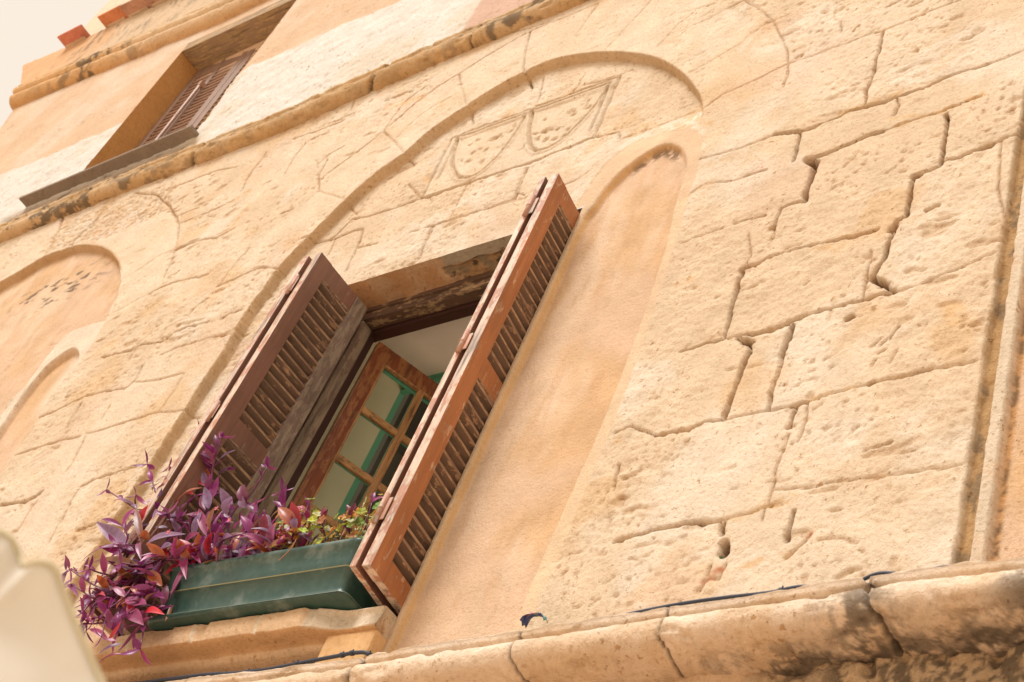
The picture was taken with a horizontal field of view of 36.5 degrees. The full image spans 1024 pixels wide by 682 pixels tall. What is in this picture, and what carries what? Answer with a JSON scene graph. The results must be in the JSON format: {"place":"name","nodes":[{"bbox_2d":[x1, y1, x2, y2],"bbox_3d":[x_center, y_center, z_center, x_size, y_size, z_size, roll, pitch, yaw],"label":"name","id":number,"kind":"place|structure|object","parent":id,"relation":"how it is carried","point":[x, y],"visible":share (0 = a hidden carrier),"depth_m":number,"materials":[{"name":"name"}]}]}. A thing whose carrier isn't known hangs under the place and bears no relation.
{"place":"outdoors","nodes":[
{"label":"outdoors","id":0,"kind":"place"},
{"bbox_2d":[0,528,105,681],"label":"canvas awning","id":1,"kind":"object","parent":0,"point":[43,638],"visible":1,"depth_m":1.03,"materials":[{"name":"beige fabric"}]},
{"bbox_2d":[84,0,129,34],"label":"rooftop building","id":2,"kind":"structure","parent":0,"point":[94,25],"depth_m":20.16,"materials":[{"name":"paint"}]},
{"bbox_2d":[0,0,1023,681],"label":"stone house","id":3,"kind":"structure","parent":0,"point":[750,312],"depth_m":4.65,"materials":[{"name":"stone"}]},
{"bbox_2d":[136,649,372,681],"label":"cable","id":4,"kind":"object","parent":3,"relation":"on","point":[353,652],"visible":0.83,"depth_m":3.94,"materials":[{"name":"black rubber"}]},
{"bbox_2d":[147,537,377,630],"bbox_3d":[-0.658,0.720,4.272,0.772,0.180,0.230,-15,-55,35],"label":"flower trough","id":5,"kind":"object","parent":3,"relation":"on","point":[318,576],"visible":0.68,"depth_m":4.18,"materials":[{"name":"green plastic"}]},
{"bbox_2d":[62,419,382,665],"bbox_3d":[-0.846,0.557,4.504,1.194,1.036,0.357,-15,-55,35],"label":"purple heart plant","id":6,"kind":"object","parent":5,"relation":"in","point":[200,550],"visible":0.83,"depth_m":4.46,"materials":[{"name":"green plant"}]},
{"bbox_2d":[262,494,382,560],"bbox_3d":[-0.472,0.548,4.240,0.504,0.276,0.231,-15,-55,35],"label":"geranium plant","id":7,"kind":"object","parent":5,"relation":"in","point":[357,522],"visible":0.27,"depth_m":4.22,"materials":[{"name":"green plant"}]},
{"bbox_2d":[239,269,494,545],"bbox_3d":[-0.367,0.378,4.943,1.108,1.737,0.105,-15,-55,35],"label":"window frame","id":8,"kind":"structure","parent":3,"relation":"in","point":[459,299],"depth_m":5.54,"materials":[{"name":"brown wood"}]},
{"bbox_2d":[520,612,547,627],"bbox_3d":[0.054,0.635,3.563,0.064,0.041,0.040,-15,-55,35],"label":"foil scrap","id":9,"kind":"object","parent":3,"relation":"on","point":[525,619],"visible":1,"depth_m":3.57,"materials":[{"name":"blue metal"}]},
{"bbox_2d":[627,565,946,612],"bbox_3d":[0.946,0.415,2.881,2.750,0.046,0.029,-15,-55,35],"label":"cable","id":10,"kind":"object","parent":3,"relation":"on","point":[725,597],"visible":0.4,"depth_m":3.23,"materials":[{"name":"black rubber"}]}
]}

